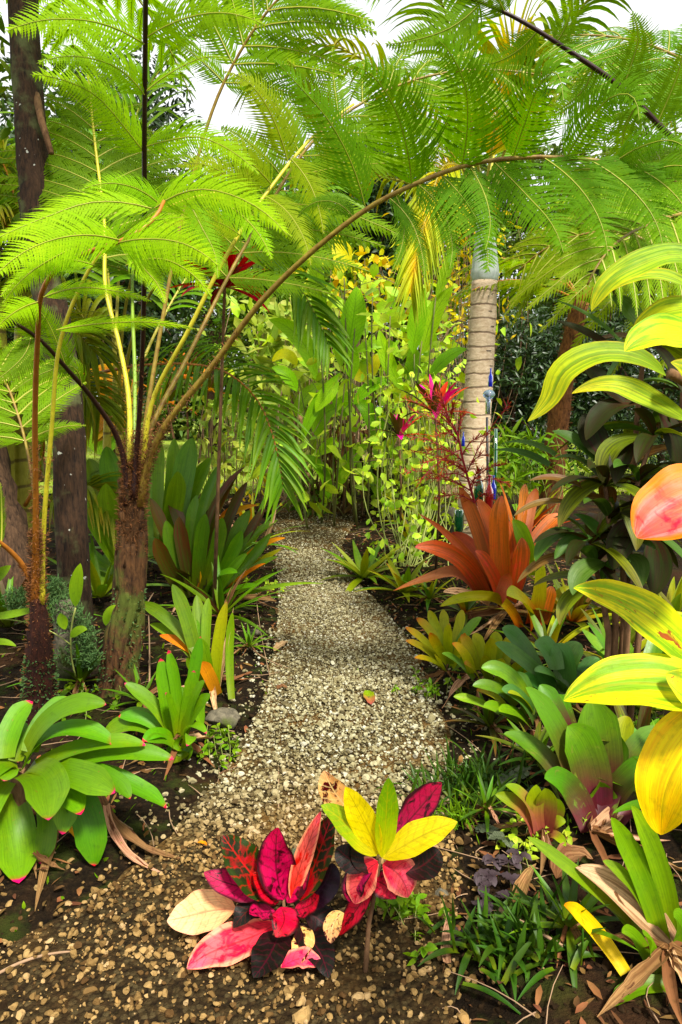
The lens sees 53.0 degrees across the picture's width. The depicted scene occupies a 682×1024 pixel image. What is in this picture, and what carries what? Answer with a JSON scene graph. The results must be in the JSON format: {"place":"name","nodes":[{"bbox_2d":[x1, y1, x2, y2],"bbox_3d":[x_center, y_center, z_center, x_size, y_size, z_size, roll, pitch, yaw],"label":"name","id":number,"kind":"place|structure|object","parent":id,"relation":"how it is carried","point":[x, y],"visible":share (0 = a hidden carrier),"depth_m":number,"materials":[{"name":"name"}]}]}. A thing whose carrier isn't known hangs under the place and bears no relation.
{"place":"outdoors","nodes":[
{"label":"outdoors","id":0,"kind":"place"},
{"bbox_2d":[0,504,543,1023],"bbox_3d":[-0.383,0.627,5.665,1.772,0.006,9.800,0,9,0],"label":"gravel path","id":1,"kind":"structure","parent":0,"point":[174,986],"depth_m":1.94,"materials":[{"name":"beige gravel"}]},
{"bbox_2d":[167,811,339,977],"bbox_3d":[-0.248,1.039,1.855,0.492,0.409,0.228,0,9,0],"label":"croton","id":2,"kind":"object","parent":1,"relation":"on","point":[255,882],"visible":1,"depth_m":1.90,"materials":[{"name":"red plant"}]},
{"bbox_2d":[318,771,456,972],"bbox_3d":[0.122,0.964,1.844,0.368,0.556,0.163,0,9,0],"label":"croton","id":3,"kind":"object","parent":1,"relation":"on","point":[407,837],"visible":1,"depth_m":1.81,"materials":[{"name":"multicoloured plant"}]},
{"bbox_2d":[367,891,455,965],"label":"ground weeds","id":4,"kind":"object","parent":1,"relation":"on","point":[416,907],"visible":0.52,"depth_m":1.99,"materials":[{"name":"green plant"}]},
{"bbox_2d":[434,789,481,835],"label":"lily turf","id":5,"kind":"structure","parent":1,"relation":"on","point":[461,814],"depth_m":2.47,"materials":[{"name":"green plant"}]},
{"bbox_2d":[0,407,681,1023],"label":"ground","id":6,"kind":"structure","parent":0,"point":[70,881],"depth_m":2.71,"materials":[{"name":"soil"}]},
{"bbox_2d":[0,577,99,627],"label":"bromeliad","id":7,"kind":"object","parent":6,"relation":"on","point":[6,623],"visible":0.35,"depth_m":4.40,"materials":[{"name":"green plant"}]},
{"bbox_2d":[0,574,104,687],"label":"spike moss","id":8,"kind":"object","parent":6,"relation":"on","point":[66,608],"visible":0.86,"depth_m":3.43,"materials":[{"name":"green plant"}]},
{"bbox_2d":[0,16,127,622],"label":"tree","id":9,"kind":"object","parent":6,"relation":"on","point":[15,539],"visible":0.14,"depth_m":4.63,"materials":[{"name":"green plant"}]},
{"bbox_2d":[0,136,147,551],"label":"palm tree","id":10,"kind":"object","parent":6,"relation":"on","point":[20,471],"visible":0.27,"depth_m":5.11,"materials":[{"name":"green plant"}]},
{"bbox_2d":[8,641,145,695],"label":"bromeliad","id":11,"kind":"object","parent":6,"relation":"on","point":[81,676],"visible":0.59,"depth_m":3.44,"materials":[{"name":"green plant"}]},
{"bbox_2d":[0,692,179,909],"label":"bromeliad","id":12,"kind":"object","parent":6,"relation":"on","point":[66,787],"visible":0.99,"depth_m":2.23,"materials":[{"name":"green plant"}]},
{"bbox_2d":[0,109,183,481],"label":"tree","id":13,"kind":"object","parent":6,"relation":"on","point":[71,277],"visible":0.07,"depth_m":12.43,"materials":[{"name":"green plant"}]},
{"bbox_2d":[55,681,136,720],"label":"ground weeds","id":14,"kind":"object","parent":6,"relation":"on","point":[114,702],"visible":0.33,"depth_m":3.38,"materials":[{"name":"green plant"}]},
{"bbox_2d":[45,534,153,608],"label":"bromeliad","id":15,"kind":"object","parent":6,"relation":"on","point":[101,584],"visible":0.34,"depth_m":5.09,"materials":[{"name":"green plant"}]},
{"bbox_2d":[83,363,138,454],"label":"banana plant","id":16,"kind":"object","parent":6,"relation":"on","point":[99,444],"visible":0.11,"depth_m":7.45,"materials":[{"name":"green plant"}]},
{"bbox_2d":[0,181,224,449],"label":"tree","id":17,"kind":"object","parent":6,"relation":"on","point":[173,336],"visible":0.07,"depth_m":14.12,"materials":[{"name":"green plant"}]},
{"bbox_2d":[101,665,158,713],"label":"bromeliad","id":18,"kind":"object","parent":6,"relation":"on","point":[148,687],"visible":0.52,"depth_m":3.28,"materials":[{"name":"green plant"}]},
{"bbox_2d":[0,0,264,670],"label":"tree","id":19,"kind":"object","parent":6,"relation":"on","point":[34,147],"visible":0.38,"depth_m":3.70,"materials":[{"name":"brown plant"}]},
{"bbox_2d":[0,164,287,725],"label":"tree fern","id":20,"kind":"object","parent":6,"relation":"on","point":[39,684],"visible":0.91,"depth_m":2.10,"materials":[{"name":"green plant"}]},
{"bbox_2d":[0,563,115,676],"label":"philodendron","id":21,"kind":"object","parent":20,"relation":"attached to","point":[75,586],"visible":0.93,"depth_m":3.21,"materials":[{"name":"green plant"}]},
{"bbox_2d":[106,636,214,778],"bbox_3d":[-0.773,0.797,2.841,0.500,0.536,0.476,0,9,0],"label":"bromeliad","id":22,"kind":"object","parent":6,"relation":"on","point":[169,716],"visible":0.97,"depth_m":2.89,"materials":[{"name":"green plant"}]},
{"bbox_2d":[86,438,256,574],"bbox_3d":[-1.575,-0.051,5.860,1.749,1.212,1.760,0,9,0],"label":"bromeliad","id":23,"kind":"object","parent":6,"relation":"on","point":[185,478],"visible":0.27,"depth_m":5.25,"materials":[{"name":"green plant"}]},
{"bbox_2d":[0,11,369,525],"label":"palm tree","id":24,"kind":"object","parent":6,"relation":"on","point":[303,312],"visible":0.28,"depth_m":4.54,"materials":[{"name":"green plant"}]},
{"bbox_2d":[142,351,246,465],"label":"ti plant","id":25,"kind":"object","parent":6,"relation":"on","point":[210,386],"visible":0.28,"depth_m":8.43,"materials":[{"name":"green plant"}]},
{"bbox_2d":[144,584,252,723],"bbox_3d":[-0.771,0.667,3.443,0.568,0.595,0.679,0,9,0],"label":"bromeliad","id":26,"kind":"object","parent":6,"relation":"on","point":[186,630],"visible":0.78,"depth_m":3.46,"materials":[{"name":"green plant"}]},
{"bbox_2d":[125,140,278,454],"bbox_3d":[-3.813,-5.882,19.278,6.702,8.665,4.436,0,9,0],"label":"tree","id":27,"kind":"object","parent":6,"relation":"on","point":[217,338],"visible":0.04,"depth_m":19.15,"materials":[{"name":"green plant"}]},
{"bbox_2d":[157,239,269,616],"bbox_3d":[-0.756,-0.453,4.398,0.693,2.538,0.735,0,9,0],"label":"ti plant","id":28,"kind":"object","parent":6,"relation":"on","point":[243,265],"visible":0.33,"depth_m":4.36,"materials":[{"name":"red plant"}]},
{"bbox_2d":[110,466,321,617],"bbox_3d":[-1.075,0.172,5.066,1.212,1.092,1.531,-7,11,-38],"label":"bromeliad","id":29,"kind":"object","parent":6,"relation":"on","point":[186,549],"visible":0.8,"depth_m":4.96,"materials":[{"name":"green plant"}]},
{"bbox_2d":[196,722,241,773],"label":"ground weeds","id":30,"kind":"object","parent":6,"relation":"on","point":[205,749],"visible":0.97,"depth_m":2.94,"materials":[{"name":"green plant"}]},
{"bbox_2d":[205,707,239,729],"bbox_3d":[-0.556,0.975,3.221,0.167,0.101,0.129,0,9,0],"label":"rock","id":31,"kind":"object","parent":6,"relation":"on","point":[224,716],"visible":0.87,"depth_m":3.18,"materials":[{"name":"grey stone"}]},
{"bbox_2d":[160,556,290,635],"bbox_3d":[-0.837,0.597,4.661,1.010,0.493,0.948,6,11,34],"label":"bromeliad","id":32,"kind":"object","parent":6,"relation":"on","point":[204,596],"visible":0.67,"depth_m":4.68,"materials":[{"name":"green plant"}]},
{"bbox_2d":[171,386,300,506],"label":"shrub","id":33,"kind":"object","parent":6,"relation":"on","point":[229,463],"visible":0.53,"depth_m":8.33,"materials":[{"name":"green plant"}]},
{"bbox_2d":[234,623,280,657],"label":"bromeliad","id":34,"kind":"object","parent":6,"relation":"on","point":[249,638],"visible":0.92,"depth_m":4.13,"materials":[{"name":"green plant"}]},
{"bbox_2d":[220,453,302,512],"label":"shrub","id":35,"kind":"object","parent":6,"relation":"on","point":[284,501],"visible":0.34,"depth_m":8.99,"materials":[{"name":"green plant"}]},
{"bbox_2d":[196,294,376,502],"bbox_3d":[-0.981,-1.710,10.281,2.659,3.169,2.230,5,10,30],"label":"shrub","id":36,"kind":"object","parent":6,"relation":"on","point":[281,310],"visible":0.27,"depth_m":9.97,"materials":[{"name":"green plant"}]},
{"bbox_2d":[203,177,370,461],"bbox_3d":[-1.275,-4.430,16.477,4.350,6.662,4.373,4,10,22],"label":"tree","id":37,"kind":"object","parent":6,"relation":"on","point":[238,296],"visible":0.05,"depth_m":15.65,"materials":[{"name":"green plant"}]},
{"bbox_2d":[262,476,338,517],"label":"shrub","id":38,"kind":"object","parent":6,"relation":"on","point":[308,511],"visible":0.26,"depth_m":9.32,"materials":[{"name":"green plant"}]},
{"bbox_2d":[293,396,372,516],"bbox_3d":[-0.037,-0.736,9.446,0.909,1.704,1.357,5,10,31],"label":"canna","id":39,"kind":"object","parent":6,"relation":"on","point":[329,457],"visible":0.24,"depth_m":9.29,"materials":[{"name":"green plant"}]},
{"bbox_2d":[1,534,674,931],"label":"weeds","id":40,"kind":"object","parent":6,"relation":"on","point":[265,692],"visible":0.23,"depth_m":3.12,"materials":[{"name":"green plant"}]},
{"bbox_2d":[0,0,681,697],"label":"tree fern","id":41,"kind":"object","parent":6,"relation":"on","point":[350,156],"visible":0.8,"depth_m":2.73,"materials":[{"name":"green plant"}]},
{"bbox_2d":[0,498,681,1023],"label":"leaf litter","id":42,"kind":"object","parent":6,"relation":"on","point":[582,1006],"visible":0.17,"depth_m":2.29,"materials":[{"name":"brown plant"}]},
{"bbox_2d":[396,570,454,611],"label":"bromeliad","id":43,"kind":"object","parent":42,"relation":"on","point":[429,595],"visible":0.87,"depth_m":5.02,"materials":[{"name":"green plant"}]},
{"bbox_2d":[454,660,541,758],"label":"bromeliad","id":44,"kind":"object","parent":42,"relation":"on","point":[513,692],"visible":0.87,"depth_m":2.98,"materials":[{"name":"green plant"}]},
{"bbox_2d":[275,119,434,441],"bbox_3d":[0.131,-5.341,17.392,4.749,8.194,4.590,0,9,0],"label":"tree","id":45,"kind":"object","parent":6,"relation":"on","point":[383,207],"visible":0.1,"depth_m":16.53,"materials":[{"name":"green plant"}]},
{"bbox_2d":[272,348,449,517],"bbox_3d":[0.256,-0.965,8.754,2.206,2.240,0.644,0,9,0],"label":"canna","id":46,"kind":"object","parent":6,"relation":"on","point":[290,356],"visible":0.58,"depth_m":8.51,"materials":[{"name":"green plant"}]},
{"bbox_2d":[264,245,458,491],"bbox_3d":[0.249,-2.575,12.178,3.658,4.289,2.062,0,9,0],"label":"shrub","id":47,"kind":"object","parent":6,"relation":"on","point":[366,262],"visible":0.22,"depth_m":11.89,"materials":[{"name":"yellow plant"}]},
{"bbox_2d":[321,539,402,591],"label":"bromeliad","id":48,"kind":"object","parent":6,"relation":"on","point":[363,565],"visible":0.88,"depth_m":5.83,"materials":[{"name":"green plant"}]},
{"bbox_2d":[194,263,531,521],"bbox_3d":[0.360,-1.532,9.139,4.323,3.723,3.078,0,9,0],"label":"vine","id":49,"kind":"object","parent":6,"relation":"on","point":[379,317],"visible":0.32,"depth_m":8.63,"materials":[{"name":"green plant"}]},
{"bbox_2d":[269,235,466,528],"bbox_3d":[0.239,-1.393,7.934,2.029,3.338,1.538,-8,12,-41],"label":"canna","id":50,"kind":"object","parent":6,"relation":"on","point":[421,337],"visible":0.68,"depth_m":7.91,"materials":[{"name":"green plant"}]},
{"bbox_2d":[309,447,436,513],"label":"bromeliad","id":51,"kind":"object","parent":6,"relation":"on","point":[349,507],"visible":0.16,"depth_m":9.34,"materials":[{"name":"green plant"}]},
{"bbox_2d":[349,554,445,601],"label":"bromeliad","id":52,"kind":"object","parent":6,"relation":"on","point":[407,576],"visible":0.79,"depth_m":5.25,"materials":[{"name":"green plant"}]},
{"bbox_2d":[374,408,435,540],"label":"ti plant","id":53,"kind":"object","parent":6,"relation":"on","point":[398,422],"visible":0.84,"depth_m":6.13,"materials":[{"name":"red plant"}]},
{"bbox_2d":[311,312,510,509],"bbox_3d":[1.007,-1.423,9.595,2.964,2.814,2.197,0,9,0],"label":"shrub","id":54,"kind":"object","parent":6,"relation":"on","point":[445,316],"visible":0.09,"depth_m":9.59,"materials":[{"name":"green plant"}]},
{"bbox_2d":[337,364,490,567],"bbox_3d":[0.755,-0.398,6.369,1.242,1.870,2.182,2,9,13],"label":"shrub","id":55,"kind":"object","parent":6,"relation":"on","point":[425,491],"visible":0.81,"depth_m":6.19,"materials":[{"name":"green plant"}]},
{"bbox_2d":[391,666,462,700],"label":"ground weeds","id":56,"kind":"object","parent":6,"relation":"on","point":[433,687],"visible":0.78,"depth_m":3.55,"materials":[{"name":"green plant"}]},
{"bbox_2d":[343,149,515,457],"bbox_3d":[1.984,-5.510,18.527,5.594,8.169,4.347,0,9,0],"label":"tree","id":57,"kind":"object","parent":6,"relation":"on","point":[460,265],"visible":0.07,"depth_m":17.73,"materials":[{"name":"green plant"}]},
{"bbox_2d":[399,374,474,569],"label":"ti plant","id":58,"kind":"object","parent":6,"relation":"on","point":[449,393],"visible":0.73,"depth_m":5.36,"materials":[{"name":"red plant"}]},
{"bbox_2d":[405,610,480,683],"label":"bromeliad","id":59,"kind":"object","parent":6,"relation":"on","point":[443,636],"visible":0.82,"depth_m":3.72,"materials":[{"name":"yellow plant"}]},
{"bbox_2d":[231,0,681,537],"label":"palm tree","id":60,"kind":"object","parent":6,"relation":"on","point":[480,349],"visible":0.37,"depth_m":6.13,"materials":[{"name":"plant"}]},
{"bbox_2d":[372,736,545,823],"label":"mondo grass","id":61,"kind":"structure","parent":6,"relation":"on","point":[466,774],"depth_m":2.65,"materials":[{"name":"green plant"}]},
{"bbox_2d":[382,201,541,497],"bbox_3d":[2.041,-2.747,11.317,2.859,4.894,2.102,-4,10,-22],"label":"shrub","id":62,"kind":"object","parent":6,"relation":"on","point":[468,297],"visible":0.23,"depth_m":11.11,"materials":[{"name":"green plant"}]},
{"bbox_2d":[431,579,503,625],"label":"bromeliad","id":63,"kind":"object","parent":6,"relation":"on","point":[465,607],"visible":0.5,"depth_m":4.63,"materials":[{"name":"green plant"}]},
{"bbox_2d":[441,691,520,757],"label":"bromeliad","id":64,"kind":"object","parent":6,"relation":"on","point":[489,721],"visible":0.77,"depth_m":3.04,"materials":[{"name":"green plant"}]},
{"bbox_2d":[392,100,569,311],"bbox_3d":[4.220,-7.088,21.116,6.164,10.481,4.071,-1,9,-8],"label":"tree","id":65,"kind":"object","parent":6,"relation":"on","point":[483,169],"visible":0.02,"depth_m":20.33,"materials":[{"name":"green plant"}]},
{"bbox_2d":[420,314,546,479],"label":"shrub","id":66,"kind":"object","parent":6,"relation":"on","point":[495,390],"visible":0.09,"depth_m":12.95,"materials":[{"name":"green plant"}]},
{"bbox_2d":[442,631,526,709],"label":"bromeliad","id":67,"kind":"object","parent":6,"relation":"on","point":[476,652],"visible":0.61,"depth_m":3.46,"materials":[{"name":"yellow plant"}]},
{"bbox_2d":[453,771,517,836],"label":"bromeliad","id":68,"kind":"object","parent":6,"relation":"on","point":[487,802],"visible":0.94,"depth_m":2.48,"materials":[{"name":"green plant"}]},
{"bbox_2d":[394,379,579,640],"bbox_3d":[1.046,-0.019,4.315,1.377,1.628,0.875,-5,10,-28],"label":"bromeliad","id":69,"kind":"object","parent":6,"relation":"on","point":[492,559],"visible":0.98,"depth_m":4.31,"materials":[{"name":"orange plant"}]},
{"bbox_2d":[450,848,553,948],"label":"purple plant","id":70,"kind":"object","parent":6,"relation":"on","point":[487,877],"visible":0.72,"depth_m":2.13,"materials":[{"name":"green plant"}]},
{"bbox_2d":[408,873,603,1015],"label":"mondo grass","id":71,"kind":"structure","parent":6,"relation":"on","point":[524,943],"depth_m":1.83,"materials":[{"name":"green plant"}]},
{"bbox_2d":[474,744,549,848],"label":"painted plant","id":72,"kind":"object","parent":6,"relation":"on","point":[494,833],"visible":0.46,"depth_m":2.39,"materials":[{"name":"green plant"}]},
{"bbox_2d":[476,718,559,798],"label":"bromeliad","id":73,"kind":"object","parent":6,"relation":"on","point":[542,736],"visible":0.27,"depth_m":2.77,"materials":[{"name":"green plant"}]},
{"bbox_2d":[439,297,601,487],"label":"shrub","id":74,"kind":"object","parent":6,"relation":"on","point":[509,364],"visible":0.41,"depth_m":11.39,"materials":[{"name":"green plant"}]},
{"bbox_2d":[464,479,578,528],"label":"bromeliad","id":75,"kind":"object","parent":6,"relation":"on","point":[538,517],"visible":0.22,"depth_m":6.73,"materials":[{"name":"brown plant"}]},
{"bbox_2d":[512,864,535,906],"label":"fallen leaf","id":76,"kind":"object","parent":6,"relation":"on","point":[523,880],"visible":0.62,"depth_m":2.08,"materials":[{"name":"brown plant"}]},
{"bbox_2d":[463,417,591,526],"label":"shrub","id":77,"kind":"object","parent":6,"relation":"on","point":[513,465],"visible":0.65,"depth_m":7.25,"materials":[{"name":"green plant"}]},
{"bbox_2d":[495,783,565,875],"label":"bromeliad","id":78,"kind":"object","parent":6,"relation":"on","point":[537,809],"visible":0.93,"depth_m":2.27,"materials":[{"name":"green plant"}]},
{"bbox_2d":[385,0,681,382],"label":"tree fern","id":79,"kind":"object","parent":6,"relation":"on","point":[664,84],"visible":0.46,"depth_m":2.80,"materials":[{"name":"green plant"}]},
{"bbox_2d":[495,812,589,866],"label":"ground weeds","id":80,"kind":"object","parent":6,"relation":"on","point":[517,840],"visible":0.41,"depth_m":2.30,"materials":[{"name":"green plant"}]},
{"bbox_2d":[485,607,601,665],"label":"bromeliad","id":81,"kind":"object","parent":6,"relation":"on","point":[553,630],"visible":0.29,"depth_m":3.96,"materials":[{"name":"green plant"}]},
{"bbox_2d":[495,625,599,713],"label":"bromeliad","id":82,"kind":"object","parent":6,"relation":"on","point":[562,660],"visible":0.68,"depth_m":3.22,"materials":[{"name":"green plant"}]},
{"bbox_2d":[487,552,618,630],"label":"bromeliad","id":83,"kind":"object","parent":6,"relation":"on","point":[575,614],"visible":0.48,"depth_m":4.43,"materials":[{"name":"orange plant"}]},
{"bbox_2d":[445,236,677,527],"bbox_3d":[2.573,-1.228,7.481,2.982,3.132,2.955,0,9,0],"label":"tree fern","id":84,"kind":"object","parent":6,"relation":"on","point":[559,413],"visible":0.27,"depth_m":7.43,"materials":[{"name":"plant"}]},
{"bbox_2d":[491,274,634,485],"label":"shrub","id":85,"kind":"object","parent":6,"relation":"on","point":[572,424],"visible":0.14,"depth_m":12.04,"materials":[{"name":"green plant"}]},
{"bbox_2d":[467,122,667,358],"bbox_3d":[6.614,-6.110,19.329,7.022,9.112,4.442,0,9,0],"label":"tree","id":86,"kind":"object","parent":6,"relation":"on","point":[510,242],"visible":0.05,"depth_m":18.78,"materials":[{"name":"green plant"}]},
{"bbox_2d":[550,842,593,878],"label":"fallen leaf","id":87,"kind":"object","parent":6,"relation":"on","point":[573,853],"visible":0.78,"depth_m":2.18,"materials":[{"name":"brown plant"}]},
{"bbox_2d":[508,858,636,987],"bbox_3d":[0.621,1.107,1.868,0.340,0.226,0.388,-6,11,-34],"label":"bromeliad","id":88,"kind":"object","parent":6,"relation":"on","point":[589,902],"visible":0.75,"depth_m":1.89,"materials":[{"name":"green plant"}]},
{"bbox_2d":[495,240,681,721],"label":"ti plant","id":89,"kind":"object","parent":6,"relation":"on","point":[617,456],"visible":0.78,"depth_m":2.71,"materials":[{"name":"green plant"}]},
{"bbox_2d":[504,684,681,871],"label":"bromeliad","id":90,"kind":"object","parent":6,"relation":"on","point":[585,766],"visible":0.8,"depth_m":2.44,"materials":[{"name":"green plant"}]},
{"bbox_2d":[537,622,671,710],"bbox_3d":[1.367,0.743,3.086,0.975,0.403,0.906,-6,11,-33],"label":"bromeliad","id":91,"kind":"object","parent":6,"relation":"on","point":[597,640],"visible":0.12,"depth_m":3.35,"materials":[{"name":"green plant"}]},
{"bbox_2d":[528,242,681,834],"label":"ti plant","id":92,"kind":"object","parent":6,"relation":"on","point":[651,679],"visible":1,"depth_m":1.02,"materials":[{"name":"yellow plant"}]},
{"bbox_2d":[528,806,681,1023],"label":"bromeliad","id":93,"kind":"object","parent":6,"relation":"on","point":[639,895],"visible":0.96,"depth_m":1.84,"materials":[{"name":"green plant"}]},
{"bbox_2d":[542,286,681,485],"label":"shrub","id":94,"kind":"object","parent":6,"relation":"on","point":[623,372],"visible":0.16,"depth_m":11.75,"materials":[{"name":"green plant"}]},
{"bbox_2d":[543,64,681,460],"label":"tree","id":95,"kind":"object","parent":6,"relation":"on","point":[646,127],"visible":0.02,"depth_m":15.58,"materials":[{"name":"green plant"}]},
{"bbox_2d":[573,705,658,741],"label":"bromeliad","id":96,"kind":"object","parent":6,"relation":"on","point":[644,717],"visible":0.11,"depth_m":2.76,"materials":[{"name":"brown plant"}]},
{"bbox_2d":[578,608,654,713],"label":"bromeliad","id":97,"kind":"object","parent":6,"relation":"on","point":[601,630],"visible":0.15,"depth_m":3.75,"materials":[{"name":"green plant"}]},
{"bbox_2d":[603,292,680,473],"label":"shrub","id":98,"kind":"object","parent":6,"relation":"on","point":[662,458],"visible":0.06,"depth_m":12.28,"materials":[{"name":"green plant"}]},
{"bbox_2d":[610,577,681,639],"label":"bromeliad","id":99,"kind":"object","parent":6,"relation":"on","point":[674,597],"visible":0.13,"depth_m":4.33,"materials":[{"name":"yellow plant"}]},
{"bbox_2d":[0,0,681,406],"label":"sky","id":100,"kind":"structure","parent":0,"point":[665,13],"materials":[{"name":"white"}]},
{"bbox_2d":[39,421,655,495],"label":"lawn","id":101,"kind":"structure","parent":0,"point":[166,444],"depth_m":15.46,"materials":[{"name":"green plant"}]},
{"bbox_2d":[0,31,204,452],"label":"tree","id":102,"kind":"object","parent":101,"relation":"on","point":[162,118],"visible":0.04,"depth_m":17.31,"materials":[{"name":"green plant"}]},
{"bbox_2d":[92,309,285,441],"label":"tree","id":103,"kind":"object","parent":101,"relation":"on","point":[178,434],"visible":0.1,"depth_m":27.77,"materials":[{"name":"green plant"}]},
{"bbox_2d":[242,270,458,439],"bbox_3d":[0.275,-5.245,21.219,6.972,6.842,4.341,0,9,0],"label":"tree","id":104,"kind":"object","parent":101,"relation":"on","point":[394,340],"visible":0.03,"depth_m":21.30,"materials":[{"name":"green plant"}]},
{"bbox_2d":[332,298,539,433],"bbox_3d":[4.426,-5.681,29.520,10.212,7.566,5.516,0,9,0],"label":"tree","id":105,"kind":"object","parent":101,"relation":"on","point":[466,310],"visible":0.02,"depth_m":28.66,"materials":[{"name":"green plant"}]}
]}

